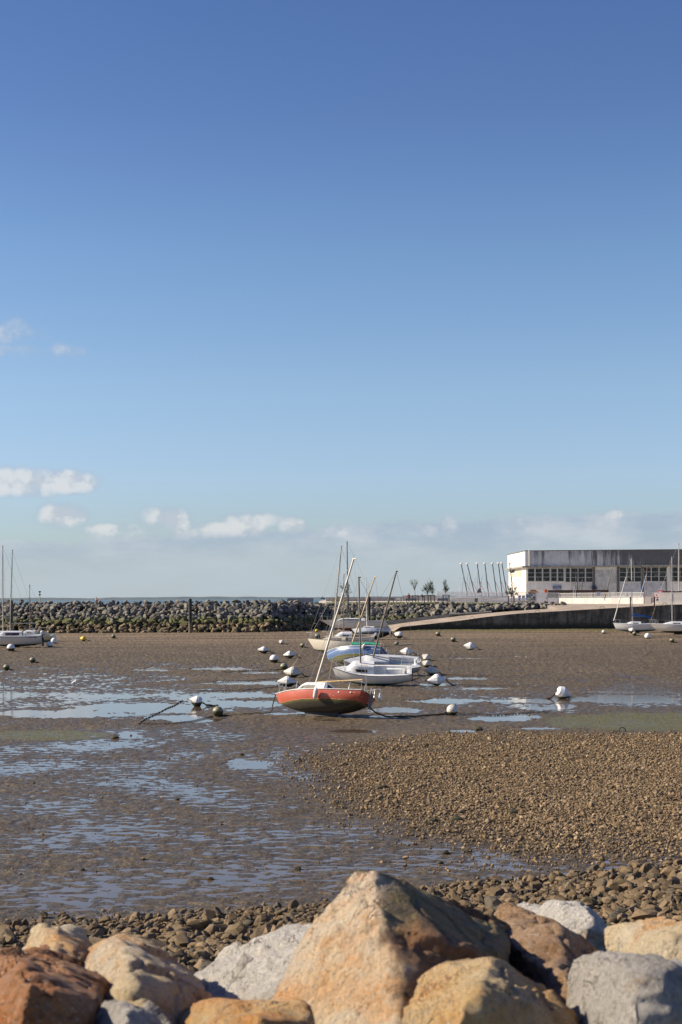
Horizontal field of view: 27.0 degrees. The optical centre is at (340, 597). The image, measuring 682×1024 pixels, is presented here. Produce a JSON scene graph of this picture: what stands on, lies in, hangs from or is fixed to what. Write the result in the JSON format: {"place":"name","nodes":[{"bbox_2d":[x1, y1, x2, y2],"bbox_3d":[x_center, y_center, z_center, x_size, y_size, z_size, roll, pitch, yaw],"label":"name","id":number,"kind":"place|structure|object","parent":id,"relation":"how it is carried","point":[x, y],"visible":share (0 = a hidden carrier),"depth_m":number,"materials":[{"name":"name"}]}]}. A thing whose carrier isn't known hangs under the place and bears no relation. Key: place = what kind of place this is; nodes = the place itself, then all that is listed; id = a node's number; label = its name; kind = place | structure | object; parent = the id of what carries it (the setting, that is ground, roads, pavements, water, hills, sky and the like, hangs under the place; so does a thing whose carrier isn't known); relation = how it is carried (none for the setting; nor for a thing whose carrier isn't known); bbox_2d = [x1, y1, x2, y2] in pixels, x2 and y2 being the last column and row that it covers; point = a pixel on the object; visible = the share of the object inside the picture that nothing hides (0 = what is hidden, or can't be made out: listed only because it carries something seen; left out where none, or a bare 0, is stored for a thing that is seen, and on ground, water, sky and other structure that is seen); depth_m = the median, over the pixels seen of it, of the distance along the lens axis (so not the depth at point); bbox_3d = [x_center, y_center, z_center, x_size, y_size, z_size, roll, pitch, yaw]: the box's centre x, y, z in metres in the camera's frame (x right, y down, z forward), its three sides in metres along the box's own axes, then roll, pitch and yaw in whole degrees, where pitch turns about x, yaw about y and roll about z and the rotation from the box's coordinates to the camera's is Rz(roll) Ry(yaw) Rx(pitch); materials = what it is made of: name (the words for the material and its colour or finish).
{"place":"outdoors","nodes":[
{"label":"outdoors","id":0,"kind":"place"},
{"bbox_2d":[0,598,448,605],"bbox_3d":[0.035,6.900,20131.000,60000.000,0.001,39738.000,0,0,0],"label":"sea","id":1,"kind":"structure","parent":0,"point":[173,600],"depth_m":4701.30,"materials":[{"name":"liquid"}]},
{"bbox_2d":[0,596,506,599],"bbox_3d":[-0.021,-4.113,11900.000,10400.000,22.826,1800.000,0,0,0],"label":"distant shore","id":2,"kind":"structure","parent":1,"relation":"on","point":[146,598],"depth_m":11046.04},
{"bbox_2d":[4,605,540,632],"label":"rock breakwater","id":3,"kind":"object","parent":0,"point":[82,609],"visible":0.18,"depth_m":257.70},
{"bbox_2d":[287,598,312,604],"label":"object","id":4,"kind":"structure","parent":3,"relation":"on","point":[304,600],"depth_m":268.00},
{"bbox_2d":[0,629,681,927],"bbox_3d":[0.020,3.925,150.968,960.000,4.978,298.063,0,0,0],"label":"ground","id":5,"kind":"structure","parent":0,"point":[590,659],"depth_m":59.84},
{"bbox_2d":[11,599,12,629],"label":"mooring pile","id":6,"kind":"object","parent":5,"relation":"on","point":[11,614],"visible":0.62,"depth_m":246.80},
{"bbox_2d":[12,918,22,928],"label":"cobble","id":7,"kind":"object","parent":5,"relation":"on","point":[17,922],"visible":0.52,"depth_m":26.24,"materials":[{"name":"stone"}]},
{"bbox_2d":[0,546,35,634],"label":"tall mast sailboat","id":8,"kind":"object","parent":5,"relation":"on","point":[25,633],"visible":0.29,"depth_m":191.94,"materials":[{"name":"white"}]},
{"bbox_2d":[0,550,44,646],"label":"white stern yacht","id":9,"kind":"object","parent":5,"relation":"on","point":[15,638],"visible":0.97,"depth_m":183.13,"materials":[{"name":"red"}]},
{"bbox_2d":[13,585,55,641],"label":"tan transom sailboat","id":10,"kind":"object","parent":5,"relation":"on","point":[47,637],"visible":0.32,"depth_m":204.30,"materials":[{"name":"white"}]},
{"bbox_2d":[0,944,108,1023],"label":"boulder","id":11,"kind":"object","parent":5,"relation":"on","point":[43,984],"visible":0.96,"depth_m":3.92,"materials":[{"name":"stone"}]},
{"bbox_2d":[22,923,91,965],"bbox_3d":[-1.091,1.630,5.380,0.321,0.836,1.254,0,0,-11],"label":"boulder","id":12,"kind":"object","parent":5,"relation":"on","point":[71,940],"visible":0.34,"depth_m":5.20,"materials":[{"name":"stone"}]},
{"bbox_2d":[101,915,110,922],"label":"cobble","id":13,"kind":"object","parent":5,"relation":"on","point":[105,918],"visible":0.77,"depth_m":26.93,"materials":[{"name":"stone"}]},
{"bbox_2d":[95,999,171,1023],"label":"boulder","id":14,"kind":"object","parent":5,"relation":"on","point":[114,1011],"visible":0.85,"depth_m":3.90,"materials":[{"name":"stone"}]},
{"bbox_2d":[81,933,212,1023],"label":"boulder","id":15,"kind":"object","parent":5,"relation":"on","point":[139,970],"visible":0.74,"depth_m":4.57,"materials":[{"name":"stone"}]},
{"bbox_2d":[168,909,178,916],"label":"cobble","id":16,"kind":"object","parent":5,"relation":"on","point":[172,912],"visible":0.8,"depth_m":27.81,"materials":[{"name":"stone"}]},
{"bbox_2d":[174,934,191,946],"bbox_3d":[-2.608,5.752,23.601,0.345,0.307,0.351,-10,-7,41],"label":"cobble","id":17,"kind":"object","parent":5,"relation":"on","point":[180,940],"visible":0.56,"depth_m":23.51,"materials":[{"name":"stone"}]},
{"bbox_2d":[188,599,191,632],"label":"mooring pile","id":18,"kind":"object","parent":5,"relation":"on","point":[190,615],"visible":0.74,"depth_m":246.22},
{"bbox_2d":[185,919,212,930],"bbox_3d":[-2.533,5.866,25.305,0.535,0.335,0.375,0,0,8],"label":"cobble","id":19,"kind":"object","parent":5,"relation":"on","point":[197,924],"visible":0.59,"depth_m":25.14,"materials":[{"name":"stone"}]},
{"bbox_2d":[205,924,218,936],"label":"cobble","id":20,"kind":"object","parent":5,"relation":"on","point":[210,929],"visible":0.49,"depth_m":24.62,"materials":[{"name":"stone"}]},
{"bbox_2d":[227,913,237,919],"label":"cobble","id":21,"kind":"object","parent":5,"relation":"on","point":[232,916],"visible":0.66,"depth_m":26.60,"materials":[{"name":"stone"}]},
{"bbox_2d":[178,998,314,1023],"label":"boulder","id":22,"kind":"object","parent":5,"relation":"on","point":[222,1011],"visible":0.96,"depth_m":4.07,"materials":[{"name":"stone"}]},
{"bbox_2d":[194,923,311,1000],"bbox_3d":[-0.296,1.781,5.750,0.662,0.939,1.686,0,0,0],"label":"boulder","id":23,"kind":"object","parent":5,"relation":"on","point":[254,968],"visible":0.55,"depth_m":5.46,"materials":[{"name":"stone"}]},
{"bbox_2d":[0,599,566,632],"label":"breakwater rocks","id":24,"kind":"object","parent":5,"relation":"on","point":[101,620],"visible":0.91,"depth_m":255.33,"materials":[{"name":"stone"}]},
{"bbox_2d":[282,651,299,658],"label":"mooring buoy","id":25,"kind":"object","parent":5,"relation":"on","point":[289,654],"visible":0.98,"depth_m":146.37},
{"bbox_2d":[287,899,298,908],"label":"cobble","id":26,"kind":"object","parent":5,"relation":"on","point":[293,903],"visible":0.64,"depth_m":28.45,"materials":[{"name":"stone"}]},
{"bbox_2d":[0,859,681,974],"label":"cobbles","id":27,"kind":"object","parent":5,"relation":"on","point":[201,952],"visible":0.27,"depth_m":25.76,"materials":[{"name":"stone"}]},
{"bbox_2d":[203,909,216,919],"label":"cobble","id":28,"kind":"object","parent":27,"relation":"on","point":[210,914],"visible":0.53,"depth_m":26.52,"materials":[{"name":"stone"}]},
{"bbox_2d":[639,862,651,872],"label":"cobble","id":29,"kind":"object","parent":27,"relation":"on","point":[646,867],"visible":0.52,"depth_m":30.73,"materials":[{"name":"stone"}]},
{"bbox_2d":[1,682,681,919],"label":"gravel","id":30,"kind":"structure","parent":5,"relation":"on","point":[654,796],"depth_m":46.26,"materials":[{"name":"gravel"}]},
{"bbox_2d":[320,542,388,632],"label":"white cruising yacht","id":31,"kind":"object","parent":5,"relation":"on","point":[350,624],"visible":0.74,"depth_m":239.08,"materials":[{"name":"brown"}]},
{"bbox_2d":[367,597,370,619],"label":"mooring pile","id":32,"kind":"object","parent":5,"relation":"on","point":[369,608],"visible":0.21,"depth_m":246.53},
{"bbox_2d":[332,577,412,684],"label":"white day sailboat","id":33,"kind":"object","parent":5,"relation":"on","point":[384,674],"visible":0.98,"depth_m":100.59,"materials":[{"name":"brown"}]},
{"bbox_2d":[271,871,510,1023],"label":"boulder","id":34,"kind":"object","parent":5,"relation":"on","point":[372,947],"visible":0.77,"depth_m":4.52,"materials":[{"name":"stone"}]},
{"bbox_2d":[424,666,445,675],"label":"mooring buoy","id":35,"kind":"object","parent":5,"relation":"on","point":[431,671],"visible":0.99,"depth_m":114.08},
{"bbox_2d":[462,642,481,649],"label":"mooring buoy","id":36,"kind":"object","parent":5,"relation":"on","point":[470,646],"visible":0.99,"depth_m":166.36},
{"bbox_2d":[402,957,577,1023],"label":"boulder","id":37,"kind":"object","parent":5,"relation":"on","point":[487,990],"visible":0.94,"depth_m":4.03,"materials":[{"name":"stone"}]},
{"bbox_2d":[457,711,549,715],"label":"mooring rope","id":38,"kind":"object","parent":5,"relation":"on","point":[502,714],"visible":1,"depth_m":76.39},
{"bbox_2d":[338,604,679,630],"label":"slipway","id":39,"kind":"structure","parent":5,"relation":"on","point":[550,608],"depth_m":258.04,"materials":[{"name":"concrete"}]},
{"bbox_2d":[280,614,449,631],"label":"kerb wall","id":40,"kind":"structure","parent":39,"relation":"on","point":[392,622],"depth_m":263.40,"materials":[{"name":"grey concrete"}]},
{"bbox_2d":[450,611,491,614],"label":"kerb","id":41,"kind":"structure","parent":39,"relation":"on","point":[471,613],"depth_m":263.70,"materials":[{"name":"grey concrete"}]},
{"bbox_2d":[395,604,681,630],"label":"quay wall","id":42,"kind":"structure","parent":39,"relation":"on","point":[590,619],"depth_m":249.97,"materials":[{"name":"concrete"}]},
{"bbox_2d":[652,593,681,603],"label":"slatted fence","id":43,"kind":"object","parent":39,"relation":"on","point":[663,598],"visible":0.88,"depth_m":269.47,"materials":[{"name":"white paint"}]},
{"bbox_2d":[530,881,541,890],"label":"cobble","id":44,"kind":"object","parent":5,"relation":"on","point":[537,885],"visible":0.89,"depth_m":28.84,"materials":[{"name":"stone"}]},
{"bbox_2d":[494,902,597,986],"bbox_3d":[0.860,1.698,5.767,0.444,0.824,1.813,0,0,0],"label":"boulder","id":45,"kind":"object","parent":5,"relation":"on","point":[542,948],"visible":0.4,"depth_m":5.44,"materials":[{"name":"stone"}]},
{"bbox_2d":[546,967,568,1004],"bbox_3d":[0.737,1.435,4.974,0.102,0.349,0.797,0,0,0],"label":"boulder","id":46,"kind":"object","parent":45,"relation":"on","point":[557,980],"visible":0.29,"depth_m":4.78,"materials":[{"name":"stone"}]},
{"bbox_2d":[548,872,558,881],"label":"cobble","id":47,"kind":"object","parent":5,"relation":"on","point":[552,876],"visible":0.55,"depth_m":30.13,"materials":[{"name":"stone"}]},
{"bbox_2d":[517,899,606,951],"bbox_3d":[1.051,1.859,6.867,0.452,0.904,1.383,0,0,0],"label":"boulder","id":48,"kind":"object","parent":5,"relation":"on","point":[587,923],"visible":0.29,"depth_m":6.44,"materials":[{"name":"stone"}]},
{"bbox_2d":[598,871,610,879],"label":"cobble","id":49,"kind":"object","parent":5,"relation":"on","point":[601,874],"visible":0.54,"depth_m":30.28,"materials":[{"name":"stone"}]},
{"bbox_2d":[606,879,620,891],"bbox_3d":[5.262,5.660,27.594,0.271,0.400,0.423,0,0,-4],"label":"cobble","id":50,"kind":"object","parent":5,"relation":"on","point":[612,884],"visible":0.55,"depth_m":27.43,"materials":[{"name":"stone"}]},
{"bbox_2d":[566,951,681,1023],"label":"boulder","id":51,"kind":"object","parent":5,"relation":"on","point":[610,987],"visible":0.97,"depth_m":3.91,"materials":[{"name":"stone"}]},
{"bbox_2d":[620,866,632,872],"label":"cobble","id":52,"kind":"object","parent":5,"relation":"on","point":[628,869],"visible":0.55,"depth_m":30.57,"materials":[{"name":"stone"}]},
{"bbox_2d":[625,871,641,877],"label":"cobble","id":53,"kind":"object","parent":5,"relation":"on","point":[637,874],"visible":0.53,"depth_m":29.50,"materials":[{"name":"stone"}]},
{"bbox_2d":[613,558,655,632],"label":"white sloop","id":54,"kind":"object","parent":5,"relation":"on","point":[638,626],"visible":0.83,"depth_m":232.56,"materials":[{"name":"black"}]},
{"bbox_2d":[604,916,681,959],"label":"boulder","id":55,"kind":"object","parent":5,"relation":"on","point":[661,935],"visible":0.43,"depth_m":5.43,"materials":[{"name":"stone"}]},
{"bbox_2d":[647,867,660,876],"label":"cobble","id":56,"kind":"object","parent":5,"relation":"on","point":[654,870],"visible":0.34,"depth_m":29.64,"materials":[{"name":"stone"}]},
{"bbox_2d":[648,557,681,633],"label":"white racing yacht","id":57,"kind":"object","parent":5,"relation":"on","point":[673,626],"visible":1,"depth_m":223.42,"materials":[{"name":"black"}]},
{"bbox_2d":[661,867,680,877],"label":"cobble","id":58,"kind":"object","parent":5,"relation":"on","point":[666,872],"visible":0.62,"depth_m":29.59,"materials":[{"name":"stone"}]},
{"bbox_2d":[667,876,680,884],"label":"cobble","id":59,"kind":"object","parent":5,"relation":"on","point":[675,880],"visible":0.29,"depth_m":28.07,"materials":[{"name":"stone"}]},
{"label":"cobble","id":60,"kind":"object","parent":5,"relation":"on","visible":0},
{"bbox_2d":[616,878,629,884],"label":"cobble","id":61,"kind":"object","parent":60,"relation":"on","point":[619,881],"visible":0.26,"depth_m":28.29,"materials":[{"name":"stone"}]},
{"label":"cobble","id":62,"kind":"object","parent":5,"relation":"on","visible":0},
{"bbox_2d":[555,876,568,882],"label":"cobble","id":63,"kind":"object","parent":62,"relation":"on","point":[558,879],"visible":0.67,"depth_m":29.66,"materials":[{"name":"stone"}]},
{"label":"cobble","id":64,"kind":"object","parent":5,"relation":"on","visible":0},
{"bbox_2d":[597,878,606,885],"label":"cobble","id":65,"kind":"object","parent":64,"relation":"on","point":[603,881],"visible":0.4,"depth_m":28.11,"materials":[{"name":"stone"}]},
{"bbox_2d":[0,656,681,920],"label":"water","id":66,"kind":"structure","parent":0,"point":[139,709],"depth_m":52.55,"materials":[{"name":"liquid"}]},
{"bbox_2d":[142,715,212,723],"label":"mooring chain","id":67,"kind":"object","parent":66,"relation":"on","point":[178,722],"visible":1,"depth_m":71.50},
{"bbox_2d":[188,696,210,706],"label":"mooring buoy","id":68,"kind":"object","parent":66,"relation":"on","point":[195,701],"visible":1,"depth_m":82.68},
{"bbox_2d":[212,706,229,716],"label":"mooring buoy","id":69,"kind":"object","parent":66,"relation":"on","point":[217,711],"visible":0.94,"depth_m":75.32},
{"bbox_2d":[223,694,275,713],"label":"mooring rope","id":70,"kind":"object","parent":66,"relation":"on","point":[254,712],"visible":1,"depth_m":76.74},
{"bbox_2d":[256,646,274,653],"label":"mooring buoy","id":71,"kind":"object","parent":66,"relation":"on","point":[264,649],"visible":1,"depth_m":159.21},
{"bbox_2d":[270,655,280,662],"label":"mooring buoy","id":72,"kind":"object","parent":66,"relation":"on","point":[273,658],"visible":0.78,"depth_m":136.73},
{"bbox_2d":[275,676,300,687],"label":"mooring buoy","id":73,"kind":"object","parent":66,"relation":"on","point":[289,682],"visible":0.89,"depth_m":99.00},
{"bbox_2d":[282,667,307,677],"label":"mooring buoy","id":74,"kind":"object","parent":66,"relation":"on","point":[294,672],"visible":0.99,"depth_m":111.35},
{"bbox_2d":[275,558,381,716],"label":"red sailboat","id":75,"kind":"object","parent":66,"relation":"on","point":[330,700],"visible":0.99,"depth_m":74.54,"materials":[{"name":"paint"}]},
{"bbox_2d":[298,684,316,688],"bbox_3d":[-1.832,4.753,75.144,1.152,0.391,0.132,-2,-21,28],"label":"boat cabin","id":76,"kind":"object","parent":75,"relation":"in","point":[306,685],"depth_m":75.12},
{"bbox_2d":[307,546,372,653],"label":"cream sailboat","id":77,"kind":"object","parent":66,"relation":"on","point":[317,644],"visible":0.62,"depth_m":149.85,"materials":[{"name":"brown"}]},
{"bbox_2d":[324,574,377,641],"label":"white cuddy sailboat","id":78,"kind":"object","parent":66,"relation":"on","point":[346,634],"visible":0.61,"depth_m":183.15,"materials":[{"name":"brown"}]},
{"bbox_2d":[327,574,388,664],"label":"blue sailboat","id":79,"kind":"object","parent":66,"relation":"on","point":[354,646],"visible":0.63,"depth_m":127.59,"materials":[{"name":"paint"}]},
{"bbox_2d":[352,578,395,639],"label":"pale blue sailboat","id":80,"kind":"object","parent":66,"relation":"on","point":[366,629],"visible":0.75,"depth_m":208.31,"materials":[{"name":"brown"}]},
{"bbox_2d":[341,569,421,672],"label":"grey white sailboat","id":81,"kind":"object","parent":66,"relation":"on","point":[415,663],"visible":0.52,"depth_m":113.11,"materials":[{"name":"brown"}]},
{"bbox_2d":[398,647,419,655],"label":"mooring buoy","id":82,"kind":"object","parent":66,"relation":"on","point":[405,651],"visible":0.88,"depth_m":151.35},
{"bbox_2d":[427,674,453,685],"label":"mooring buoy","id":83,"kind":"object","parent":66,"relation":"on","point":[436,680],"visible":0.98,"depth_m":100.57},
{"bbox_2d":[438,704,457,714],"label":"mooring buoy","id":84,"kind":"object","parent":66,"relation":"on","point":[452,709],"visible":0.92,"depth_m":75.39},
{"bbox_2d":[365,703,446,717],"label":"mooring rope","id":85,"kind":"object","parent":84,"relation":"attached to","point":[403,716],"visible":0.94,"depth_m":74.42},
{"bbox_2d":[546,686,571,698],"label":"mooring buoy","id":86,"kind":"object","parent":66,"relation":"on","point":[561,692],"visible":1,"depth_m":87.49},
{"bbox_2d":[0,0,681,597],"label":"sky","id":87,"kind":"structure","parent":0,"point":[284,284],"materials":[{"name":"blue"}]},
{"bbox_2d":[326,602,501,602],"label":"grass","id":88,"kind":"structure","parent":0,"point":[417,602],"depth_m":277.43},
{"bbox_2d":[319,600,567,606],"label":"promenade","id":89,"kind":"structure","parent":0,"point":[325,601],"depth_m":287.99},
{"bbox_2d":[326,597,401,600],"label":"parapet","id":90,"kind":"structure","parent":89,"relation":"on","point":[364,599],"depth_m":297.25,"materials":[{"name":"concrete"}]},
{"bbox_2d":[402,595,437,600],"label":"parapet","id":91,"kind":"structure","parent":89,"relation":"on","point":[405,597],"depth_m":298.00,"materials":[{"name":"concrete"}]},
{"bbox_2d":[421,580,433,602],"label":"sapling","id":92,"kind":"object","parent":89,"relation":"on","point":[429,586],"visible":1,"depth_m":275.83,"materials":[{"name":"green plant"}]},
{"bbox_2d":[438,591,525,601],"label":"picket fence","id":93,"kind":"object","parent":89,"relation":"on","point":[466,598],"visible":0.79,"depth_m":290.12,"materials":[{"name":"metal"}]},
{"bbox_2d":[505,585,518,602],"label":"sapling","id":94,"kind":"object","parent":89,"relation":"on","point":[510,593],"visible":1,"depth_m":275.41,"materials":[{"name":"green plant"}]},
{"bbox_2d":[536,592,558,602],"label":"yard gate","id":95,"kind":"structure","parent":89,"relation":"on","point":[541,597],"depth_m":283.00,"materials":[{"name":"metal"}]},
{"bbox_2d":[547,590,608,597],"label":"shipping container","id":96,"kind":"object","parent":89,"relation":"on","point":[556,593],"visible":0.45,"depth_m":292.03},
{"bbox_2d":[505,549,681,600],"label":"boathouse","id":97,"kind":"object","parent":89,"relation":"on","point":[539,571],"visible":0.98,"depth_m":308.48,"materials":[{"name":"white concrete"}]},
{"bbox_2d":[528,568,549,581],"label":"window","id":98,"kind":"structure","parent":97,"relation":"in","point":[534,574],"depth_m":309.84,"materials":[{"name":"white glass"}]},
{"bbox_2d":[551,568,563,581],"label":"window","id":99,"kind":"structure","parent":97,"relation":"in","point":[557,574],"depth_m":309.38,"materials":[{"name":"white glass"}]},
{"bbox_2d":[566,568,592,581],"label":"window","id":100,"kind":"structure","parent":97,"relation":"in","point":[587,573],"depth_m":309.01,"materials":[{"name":"white glass"}]},
{"bbox_2d":[571,583,592,589],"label":"roller door","id":101,"kind":"structure","parent":97,"relation":"in","point":[579,587],"depth_m":308.93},
{"bbox_2d":[595,570,616,595],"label":"roller door","id":102,"kind":"structure","parent":97,"relation":"in","point":[602,577],"depth_m":308.48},
{"bbox_2d":[619,567,640,581],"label":"window","id":103,"kind":"structure","parent":97,"relation":"in","point":[623,574],"depth_m":308.03,"materials":[{"name":"white glass"}]},
{"bbox_2d":[620,583,640,595],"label":"roller door","id":104,"kind":"structure","parent":97,"relation":"in","point":[627,589],"depth_m":308.03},
{"bbox_2d":[644,567,665,581],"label":"window","id":105,"kind":"structure","parent":97,"relation":"in","point":[654,574],"depth_m":307.50,"materials":[{"name":"white glass"}]},
{"bbox_2d":[644,583,665,595],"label":"roller door","id":106,"kind":"structure","parent":97,"relation":"in","point":[650,587],"depth_m":307.58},
{"bbox_2d":[671,567,681,581],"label":"window","id":107,"kind":"structure","parent":97,"relation":"in","point":[674,577],"depth_m":307.05,"materials":[{"name":"white glass"}]},
{"bbox_2d":[559,592,643,603],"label":"picket fence","id":108,"kind":"object","parent":89,"relation":"on","point":[637,599],"visible":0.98,"depth_m":275.55,"materials":[{"name":"white paint"}]},
{"bbox_2d":[659,543,680,591],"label":"yacht ashore","id":109,"kind":"object","parent":89,"relation":"on","point":[678,568],"visible":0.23,"depth_m":289.96,"materials":[{"name":"white"}]},
{"bbox_2d":[660,591,681,602],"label":"shipping container","id":110,"kind":"object","parent":89,"relation":"on","point":[677,596],"visible":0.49,"depth_m":283.02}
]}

